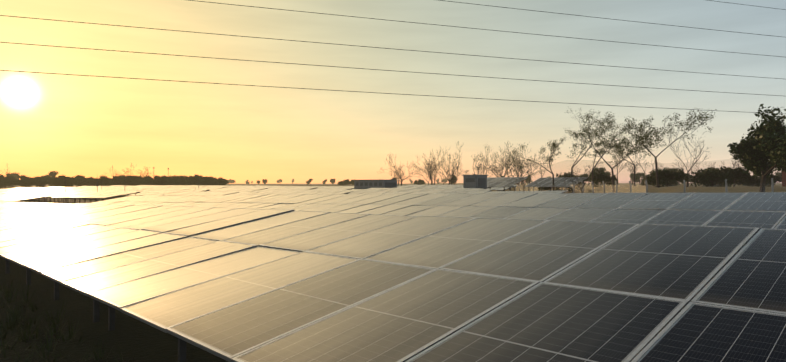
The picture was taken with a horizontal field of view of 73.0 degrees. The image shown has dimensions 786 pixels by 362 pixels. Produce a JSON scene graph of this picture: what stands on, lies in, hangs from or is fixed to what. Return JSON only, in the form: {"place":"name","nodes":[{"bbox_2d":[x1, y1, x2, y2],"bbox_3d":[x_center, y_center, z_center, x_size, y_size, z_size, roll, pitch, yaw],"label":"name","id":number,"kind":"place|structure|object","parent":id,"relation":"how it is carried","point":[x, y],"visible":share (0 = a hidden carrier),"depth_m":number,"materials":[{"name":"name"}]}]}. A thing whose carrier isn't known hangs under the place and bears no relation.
{"place":"outdoors","nodes":[
{"label":"outdoors","id":0,"kind":"place"},
{"bbox_2d":[0,0,784,113],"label":"overhead conductors","id":1,"kind":"object","parent":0,"point":[410,50],"visible":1,"depth_m":40.55,"materials":[{"name":"grey"}]},
{"bbox_2d":[0,183,785,361],"bbox_3d":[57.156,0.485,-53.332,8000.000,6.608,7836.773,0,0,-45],"label":"terrain","id":2,"kind":"structure","parent":0,"point":[147,343],"depth_m":8.66,"materials":[{"name":"soil"}]},
{"bbox_2d":[0,178,12,188],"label":"tree","id":3,"kind":"object","parent":2,"relation":"on","point":[6,181],"visible":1,"depth_m":244.40,"materials":[{"name":"green plant"}]},
{"bbox_2d":[4,175,14,187],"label":"tree","id":4,"kind":"object","parent":2,"relation":"on","point":[10,178],"visible":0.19,"depth_m":272.83,"materials":[{"name":"green plant"}]},
{"bbox_2d":[6,172,19,177],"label":"tree","id":5,"kind":"object","parent":2,"relation":"on","point":[17,175],"visible":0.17,"depth_m":398.06,"materials":[{"name":"green plant"}]},
{"bbox_2d":[11,179,18,187],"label":"tree","id":6,"kind":"object","parent":2,"relation":"on","point":[14,182],"visible":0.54,"depth_m":247.28,"materials":[{"name":"green plant"}]},
{"bbox_2d":[17,179,33,186],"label":"tree","id":7,"kind":"object","parent":2,"relation":"on","point":[23,182],"visible":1,"depth_m":242.03,"materials":[{"name":"green plant"}]},
{"bbox_2d":[35,178,48,187],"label":"tree","id":8,"kind":"object","parent":2,"relation":"on","point":[40,181],"visible":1,"depth_m":242.10,"materials":[{"name":"green plant"}]},
{"bbox_2d":[42,171,57,176],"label":"tree","id":9,"kind":"object","parent":2,"relation":"on","point":[53,173],"visible":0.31,"depth_m":376.61,"materials":[{"name":"green plant"}]},
{"bbox_2d":[52,175,64,186],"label":"tree","id":10,"kind":"object","parent":2,"relation":"on","point":[55,182],"visible":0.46,"depth_m":242.70,"materials":[{"name":"green plant"}]},
{"bbox_2d":[57,177,69,186],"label":"tree","id":11,"kind":"object","parent":2,"relation":"on","point":[61,180],"visible":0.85,"depth_m":240.81,"materials":[{"name":"green plant"}]},
{"bbox_2d":[66,179,72,185],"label":"tree","id":12,"kind":"object","parent":2,"relation":"on","point":[68,182],"visible":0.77,"depth_m":242.22,"materials":[{"name":"green plant"}]},
{"bbox_2d":[0,277,153,361],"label":"grass tufts","id":13,"kind":"object","parent":2,"relation":"on","point":[15,317],"visible":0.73,"depth_m":7.98,"materials":[{"name":"green plant"}]},
{"bbox_2d":[81,177,89,185],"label":"tree","id":14,"kind":"object","parent":2,"relation":"on","point":[87,181],"visible":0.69,"depth_m":259.73,"materials":[{"name":"green plant"}]},
{"bbox_2d":[91,177,99,185],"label":"tree","id":15,"kind":"object","parent":2,"relation":"on","point":[94,181],"visible":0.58,"depth_m":259.96,"materials":[{"name":"green plant"}]},
{"bbox_2d":[98,175,109,185],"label":"tree","id":16,"kind":"object","parent":2,"relation":"on","point":[103,180],"visible":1,"depth_m":241.40,"materials":[{"name":"green plant"}]},
{"bbox_2d":[111,175,121,184],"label":"tree","id":17,"kind":"object","parent":2,"relation":"on","point":[116,180],"visible":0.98,"depth_m":246.68,"materials":[{"name":"green plant"}]},
{"bbox_2d":[125,175,137,185],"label":"tree","id":18,"kind":"object","parent":2,"relation":"on","point":[131,180],"visible":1,"depth_m":244.02,"materials":[{"name":"green plant"}]},
{"bbox_2d":[64,174,198,200],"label":"lightning masts","id":19,"kind":"object","parent":2,"relation":"on","point":[97,184],"visible":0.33,"depth_m":95.94,"materials":[{"name":"metal"}]},
{"bbox_2d":[134,175,142,185],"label":"tree","id":20,"kind":"object","parent":2,"relation":"on","point":[139,177],"visible":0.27,"depth_m":269.11,"materials":[{"name":"green plant"}]},
{"bbox_2d":[136,181,146,184],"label":"tree","id":21,"kind":"object","parent":2,"relation":"on","point":[141,183],"visible":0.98,"depth_m":246.54,"materials":[{"name":"green plant"}]},
{"bbox_2d":[155,176,167,184],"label":"tree","id":22,"kind":"object","parent":2,"relation":"on","point":[161,180],"visible":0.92,"depth_m":240.93,"materials":[{"name":"green plant"}]},
{"bbox_2d":[168,179,178,184],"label":"tree","id":23,"kind":"object","parent":2,"relation":"on","point":[175,182],"visible":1,"depth_m":245.56,"materials":[{"name":"green plant"}]},
{"bbox_2d":[179,179,187,184],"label":"tree","id":24,"kind":"object","parent":2,"relation":"on","point":[182,181],"visible":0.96,"depth_m":254.54,"materials":[{"name":"green plant"}]},
{"bbox_2d":[188,176,197,184],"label":"tree","id":25,"kind":"object","parent":2,"relation":"on","point":[193,180],"visible":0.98,"depth_m":248.82,"materials":[{"name":"green plant"}]},
{"bbox_2d":[200,177,210,184],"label":"tree","id":26,"kind":"object","parent":2,"relation":"on","point":[206,181],"visible":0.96,"depth_m":246.75,"materials":[{"name":"green plant"}]},
{"bbox_2d":[216,179,226,184],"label":"tree","id":27,"kind":"object","parent":2,"relation":"on","point":[220,182],"visible":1,"depth_m":241.22,"materials":[{"name":"green plant"}]},
{"bbox_2d":[5,186,515,361],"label":"solar panel supports","id":28,"kind":"object","parent":2,"relation":"on","point":[111,327],"visible":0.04,"depth_m":10.55,"materials":[{"name":"metal"}]},
{"bbox_2d":[0,185,785,361],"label":"solar panels","id":29,"kind":"object","parent":28,"relation":"on","point":[406,273],"visible":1,"depth_m":5.44,"materials":[{"name":"black glass"}]},
{"bbox_2d":[337,181,347,184],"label":"green tree","id":30,"kind":"object","parent":2,"relation":"on","point":[342,183],"visible":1,"depth_m":297.53,"materials":[{"name":"green plant"}]},
{"bbox_2d":[343,179,353,184],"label":"green tree","id":31,"kind":"object","parent":2,"relation":"on","point":[350,182],"visible":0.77,"depth_m":312.29,"materials":[{"name":"green plant"}]},
{"bbox_2d":[354,180,396,188],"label":"shipping container","id":32,"kind":"object","parent":2,"relation":"on","point":[363,184],"visible":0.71,"depth_m":72.52,"materials":[{"name":"metal"}]},
{"bbox_2d":[379,160,404,179],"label":"bare tree","id":33,"kind":"object","parent":2,"relation":"on","point":[392,170],"visible":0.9,"depth_m":166.41,"materials":[{"name":"brown plant"}]},
{"bbox_2d":[387,152,419,185],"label":"bare tree","id":34,"kind":"object","parent":2,"relation":"on","point":[400,169],"visible":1,"depth_m":142.11,"materials":[{"name":"brown plant"}]},
{"bbox_2d":[413,179,424,184],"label":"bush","id":35,"kind":"object","parent":2,"relation":"on","point":[420,182],"visible":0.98,"depth_m":304.71,"materials":[{"name":"green plant"}]},
{"bbox_2d":[408,160,432,184],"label":"bare tree","id":36,"kind":"object","parent":2,"relation":"on","point":[422,175],"visible":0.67,"depth_m":161.07,"materials":[{"name":"brown plant"}]},
{"bbox_2d":[415,151,436,184],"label":"bare tree","id":37,"kind":"object","parent":2,"relation":"on","point":[427,167],"visible":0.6,"depth_m":153.49,"materials":[{"name":"brown plant"}]},
{"bbox_2d":[418,149,444,184],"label":"bare tree","id":38,"kind":"object","parent":2,"relation":"on","point":[432,166],"visible":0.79,"depth_m":152.01,"materials":[{"name":"brown plant"}]},
{"bbox_2d":[424,164,448,184],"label":"bare tree","id":39,"kind":"object","parent":2,"relation":"on","point":[435,174],"visible":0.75,"depth_m":141.70,"materials":[{"name":"brown plant"}]},
{"bbox_2d":[426,151,458,184],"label":"bare tree","id":40,"kind":"object","parent":2,"relation":"on","point":[440,169],"visible":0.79,"depth_m":142.96,"materials":[{"name":"brown plant"}]},
{"bbox_2d":[430,164,458,184],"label":"bare tree","id":41,"kind":"object","parent":2,"relation":"on","point":[440,174],"visible":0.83,"depth_m":140.99,"materials":[{"name":"brown plant"}]},
{"bbox_2d":[439,161,461,184],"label":"bare tree","id":42,"kind":"object","parent":2,"relation":"on","point":[447,171],"visible":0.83,"depth_m":140.03,"materials":[{"name":"brown plant"}]},
{"bbox_2d":[434,153,469,184],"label":"bare tree","id":43,"kind":"object","parent":2,"relation":"on","point":[453,171],"visible":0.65,"depth_m":154.92,"materials":[{"name":"brown plant"}]},
{"bbox_2d":[438,141,466,184],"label":"bare tree","id":44,"kind":"object","parent":2,"relation":"on","point":[453,164],"visible":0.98,"depth_m":135.91,"materials":[{"name":"brown plant"}]},
{"bbox_2d":[462,175,488,188],"bbox_3d":[9.576,0.930,61.844,2.600,3.300,2.500,0,0,-45],"label":"inverter cabin","id":45,"kind":"object","parent":2,"relation":"on","point":[474,181],"visible":0.58,"depth_m":61.13,"materials":[{"name":"metal"}]},
{"bbox_2d":[472,154,485,174],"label":"bare tree","id":46,"kind":"object","parent":2,"relation":"on","point":[476,165],"visible":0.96,"depth_m":133.97,"materials":[{"name":"brown plant"}]},
{"bbox_2d":[472,161,489,174],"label":"bare tree","id":47,"kind":"object","parent":2,"relation":"on","point":[481,170],"visible":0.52,"depth_m":154.22,"materials":[{"name":"brown plant"}]},
{"bbox_2d":[472,146,505,190],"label":"bare tree","id":48,"kind":"object","parent":2,"relation":"on","point":[482,159],"visible":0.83,"depth_m":138.05,"materials":[{"name":"brown plant"}]},
{"bbox_2d":[476,153,503,174],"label":"bare tree","id":49,"kind":"object","parent":2,"relation":"on","point":[487,167],"visible":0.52,"depth_m":161.99,"materials":[{"name":"brown plant"}]},
{"bbox_2d":[478,147,507,176],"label":"bare tree","id":50,"kind":"object","parent":2,"relation":"on","point":[490,165],"visible":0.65,"depth_m":148.53,"materials":[{"name":"brown plant"}]},
{"bbox_2d":[487,157,521,176],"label":"bare tree","id":51,"kind":"object","parent":2,"relation":"on","point":[502,166],"visible":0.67,"depth_m":139.62,"materials":[{"name":"brown plant"}]},
{"bbox_2d":[493,142,517,176],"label":"bare tree","id":52,"kind":"object","parent":2,"relation":"on","point":[506,158],"visible":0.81,"depth_m":135.91,"materials":[{"name":"brown plant"}]},
{"bbox_2d":[491,153,522,190],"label":"bare tree","id":53,"kind":"object","parent":2,"relation":"on","point":[499,166],"visible":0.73,"depth_m":138.00,"materials":[{"name":"brown plant"}]},
{"bbox_2d":[502,159,523,176],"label":"bare tree","id":54,"kind":"object","parent":2,"relation":"on","point":[516,170],"visible":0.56,"depth_m":141.18,"materials":[{"name":"brown plant"}]},
{"bbox_2d":[504,142,530,185],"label":"bare tree","id":55,"kind":"object","parent":2,"relation":"on","point":[507,144],"visible":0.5,"depth_m":150.28,"materials":[{"name":"brown plant"}]},
{"bbox_2d":[515,155,528,185],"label":"bare tree","id":56,"kind":"object","parent":2,"relation":"on","point":[523,168],"visible":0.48,"depth_m":161.57,"materials":[{"name":"brown plant"}]},
{"bbox_2d":[513,157,535,185],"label":"bare tree","id":57,"kind":"object","parent":2,"relation":"on","point":[527,171],"visible":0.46,"depth_m":159.02,"materials":[{"name":"brown plant"}]},
{"bbox_2d":[525,175,531,183],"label":"bush","id":58,"kind":"object","parent":2,"relation":"on","point":[527,179],"visible":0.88,"depth_m":313.31,"materials":[{"name":"green plant"}]},
{"bbox_2d":[495,136,565,190],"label":"sparse tree","id":59,"kind":"object","parent":2,"relation":"on","point":[555,146],"visible":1,"depth_m":70.69,"materials":[{"name":"green plant"}]},
{"bbox_2d":[521,155,548,183],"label":"bare tree","id":60,"kind":"object","parent":2,"relation":"on","point":[531,169],"visible":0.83,"depth_m":140.36,"materials":[{"name":"brown plant"}]},
{"bbox_2d":[487,177,587,192],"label":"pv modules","id":61,"kind":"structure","parent":2,"relation":"on","point":[504,182],"depth_m":69.91,"materials":[{"name":"black glass"}]},
{"bbox_2d":[538,187,549,190],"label":"bush","id":62,"kind":"object","parent":2,"relation":"on","point":[545,188],"visible":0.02,"depth_m":76.98,"materials":[{"name":"green plant"}]},
{"bbox_2d":[529,153,559,177],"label":"bare tree","id":63,"kind":"object","parent":2,"relation":"on","point":[542,164],"visible":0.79,"depth_m":109.96,"materials":[{"name":"brown plant"}]},
{"bbox_2d":[554,172,578,176],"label":"bush","id":64,"kind":"object","parent":2,"relation":"on","point":[567,174],"visible":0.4,"depth_m":96.00,"materials":[{"name":"green plant"}]},
{"bbox_2d":[555,184,580,192],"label":"bush","id":65,"kind":"object","parent":2,"relation":"on","point":[569,189],"visible":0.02,"depth_m":71.59,"materials":[{"name":"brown plant"}]},
{"bbox_2d":[564,164,602,192],"bbox_3d":[21.328,0.099,60.167,4.365,4.568,2.768,0,0,14],"label":"bare tree","id":66,"kind":"object","parent":2,"relation":"on","point":[582,175],"visible":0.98,"depth_m":60.05,"materials":[{"name":"brown plant"}]},
{"bbox_2d":[579,173,590,184],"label":"bush","id":67,"kind":"object","parent":2,"relation":"on","point":[586,174],"visible":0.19,"depth_m":207.73,"materials":[{"name":"green plant"}]},
{"bbox_2d":[564,108,623,192],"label":"sparse tree","id":68,"kind":"object","parent":2,"relation":"on","point":[602,123],"visible":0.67,"depth_m":76.97,"materials":[{"name":"green plant"}]},
{"bbox_2d":[589,167,605,183],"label":"bush","id":69,"kind":"object","parent":2,"relation":"on","point":[602,170],"visible":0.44,"depth_m":129.97,"materials":[{"name":"green plant"}]},
{"bbox_2d":[589,171,617,186],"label":"bush","id":70,"kind":"object","parent":2,"relation":"on","point":[602,177],"visible":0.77,"depth_m":81.64,"materials":[{"name":"green plant"}]},
{"bbox_2d":[586,112,648,183],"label":"sparse tree","id":71,"kind":"object","parent":2,"relation":"on","point":[602,143],"visible":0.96,"depth_m":72.06,"materials":[{"name":"green plant"}]},
{"bbox_2d":[608,148,631,184],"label":"bare tree","id":72,"kind":"object","parent":2,"relation":"on","point":[617,165],"visible":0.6,"depth_m":135.14,"materials":[{"name":"brown plant"}]},
{"bbox_2d":[606,131,637,185],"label":"sparse tree","id":73,"kind":"object","parent":2,"relation":"on","point":[613,146],"visible":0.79,"depth_m":89.04,"materials":[{"name":"green plant"}]},
{"bbox_2d":[568,111,677,192],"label":"sparse tree","id":74,"kind":"object","parent":2,"relation":"on","point":[635,147],"visible":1,"depth_m":65.97,"materials":[{"name":"green plant"}]},
{"bbox_2d":[629,173,639,181],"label":"bush","id":75,"kind":"object","parent":2,"relation":"on","point":[636,178],"visible":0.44,"depth_m":193.51,"materials":[{"name":"green plant"}]},
{"bbox_2d":[628,156,649,184],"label":"bare tree","id":76,"kind":"object","parent":2,"relation":"on","point":[636,168],"visible":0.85,"depth_m":184.31,"materials":[{"name":"brown plant"}]},
{"bbox_2d":[638,172,647,184],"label":"bush","id":77,"kind":"object","parent":2,"relation":"on","point":[642,175],"visible":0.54,"depth_m":209.08,"materials":[{"name":"green plant"}]},
{"bbox_2d":[632,153,663,185],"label":"bare tree","id":78,"kind":"object","parent":2,"relation":"on","point":[653,163],"visible":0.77,"depth_m":99.13,"materials":[{"name":"brown plant"}]},
{"bbox_2d":[515,178,785,192],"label":"boundary fence posts","id":79,"kind":"object","parent":2,"relation":"on","point":[772,185],"visible":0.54,"depth_m":47.11,"materials":[{"name":"grey metal"}]},
{"bbox_2d":[518,184,784,192],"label":"chain link fence","id":80,"kind":"object","parent":2,"relation":"on","point":[648,188],"visible":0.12,"depth_m":47.34,"materials":[{"name":"grey metal"}]},
{"bbox_2d":[647,169,674,186],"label":"bush","id":81,"kind":"object","parent":2,"relation":"on","point":[667,178],"visible":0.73,"depth_m":66.36,"materials":[{"name":"green plant"}]},
{"bbox_2d":[620,108,716,187],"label":"sparse tree","id":82,"kind":"object","parent":2,"relation":"on","point":[686,128],"visible":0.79,"depth_m":65.92,"materials":[{"name":"green plant"}]},
{"bbox_2d":[648,168,688,186],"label":"bush","id":83,"kind":"object","parent":2,"relation":"on","point":[678,176],"visible":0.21,"depth_m":66.51,"materials":[{"name":"green plant"}]},
{"bbox_2d":[665,179,677,185],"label":"bush","id":84,"kind":"object","parent":2,"relation":"on","point":[672,182],"visible":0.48,"depth_m":91.10,"materials":[{"name":"green plant"}]},
{"bbox_2d":[670,168,686,183],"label":"bush","id":85,"kind":"object","parent":2,"relation":"on","point":[671,170],"visible":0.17,"depth_m":148.90,"materials":[{"name":"green plant"}]},
{"bbox_2d":[659,133,710,186],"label":"bare tree","id":86,"kind":"object","parent":2,"relation":"on","point":[700,154],"visible":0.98,"depth_m":69.28,"materials":[{"name":"brown plant"}]},
{"bbox_2d":[682,156,701,184],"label":"bare tree","id":87,"kind":"object","parent":2,"relation":"on","point":[693,168],"visible":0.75,"depth_m":174.45,"materials":[{"name":"brown plant"}]},
{"bbox_2d":[689,167,724,186],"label":"bush","id":88,"kind":"object","parent":2,"relation":"on","point":[693,180],"visible":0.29,"depth_m":65.45,"materials":[{"name":"green plant"}]},
{"bbox_2d":[696,169,734,186],"bbox_3d":[38.184,-0.189,63.002,3.427,2.586,4.088,0,0,-36],"label":"bush","id":89,"kind":"object","parent":2,"relation":"on","point":[707,177],"visible":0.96,"depth_m":62.78,"materials":[{"name":"green plant"}]},
{"bbox_2d":[712,166,750,186],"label":"bush","id":90,"kind":"object","parent":2,"relation":"on","point":[737,173],"visible":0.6,"depth_m":65.50,"materials":[{"name":"green plant"}]},
{"bbox_2d":[745,175,766,186],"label":"bush","id":91,"kind":"object","parent":2,"relation":"on","point":[756,180],"visible":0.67,"depth_m":66.17,"materials":[{"name":"green plant"}]},
{"bbox_2d":[727,104,785,191],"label":"mango tree","id":92,"kind":"object","parent":2,"relation":"on","point":[760,150],"visible":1,"depth_m":47.59,"materials":[{"name":"green plant"}]},
{"bbox_2d":[765,175,781,186],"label":"bush","id":93,"kind":"object","parent":2,"relation":"on","point":[774,177],"visible":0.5,"depth_m":69.58,"materials":[{"name":"green plant"}]},
{"bbox_2d":[775,172,781,181],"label":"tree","id":94,"kind":"object","parent":2,"relation":"on","point":[778,173],"visible":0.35,"depth_m":179.04,"materials":[{"name":"green plant"}]},
{"bbox_2d":[782,169,785,185],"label":"brick shed","id":95,"kind":"structure","parent":2,"relation":"on","point":[783,178],"depth_m":57.56,"materials":[{"name":"brown brick"}]},
{"bbox_2d":[0,0,785,183],"label":"sky","id":96,"kind":"structure","parent":0,"point":[68,125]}
]}

